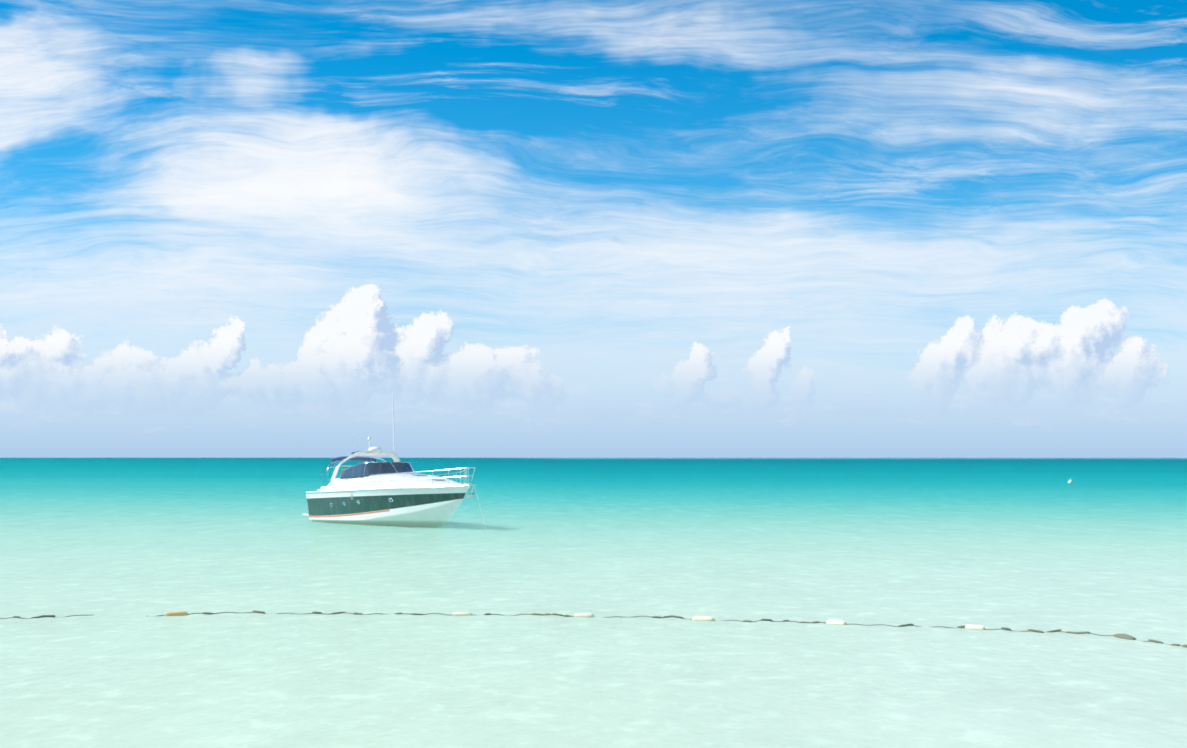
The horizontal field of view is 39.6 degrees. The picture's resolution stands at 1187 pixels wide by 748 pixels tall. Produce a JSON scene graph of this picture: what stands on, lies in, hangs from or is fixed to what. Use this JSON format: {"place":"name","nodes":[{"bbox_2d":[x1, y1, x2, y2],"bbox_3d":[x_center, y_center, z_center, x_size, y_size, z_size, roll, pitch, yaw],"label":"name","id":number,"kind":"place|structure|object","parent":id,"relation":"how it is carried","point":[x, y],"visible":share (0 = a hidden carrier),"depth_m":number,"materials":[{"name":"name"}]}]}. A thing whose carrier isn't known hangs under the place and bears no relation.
{"place":"outdoors","nodes":[
{"label":"outdoors","id":0,"kind":"place"},
{"bbox_2d":[0,458,1186,747],"bbox_3d":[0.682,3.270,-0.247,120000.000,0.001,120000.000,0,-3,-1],"label":"sea water","id":1,"kind":"structure","parent":0,"point":[114,558],"depth_m":36.58,"materials":[{"name":"teal liquid"}]},
{"bbox_2d":[303,391,485,528],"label":"motor yacht","id":2,"kind":"object","parent":1,"relation":"on","point":[397,492],"visible":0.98,"depth_m":78.72,"materials":[{"name":"white plastic"}]},
{"bbox_2d":[0,610,1186,647],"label":"floating rope line","id":3,"kind":"object","parent":1,"relation":"on","point":[710,618],"visible":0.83,"depth_m":33.25,"materials":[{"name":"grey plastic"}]},
{"bbox_2d":[0,0,1186,457],"label":"sky","id":4,"kind":"structure","parent":0,"point":[229,228],"materials":[{"name":"blue"}]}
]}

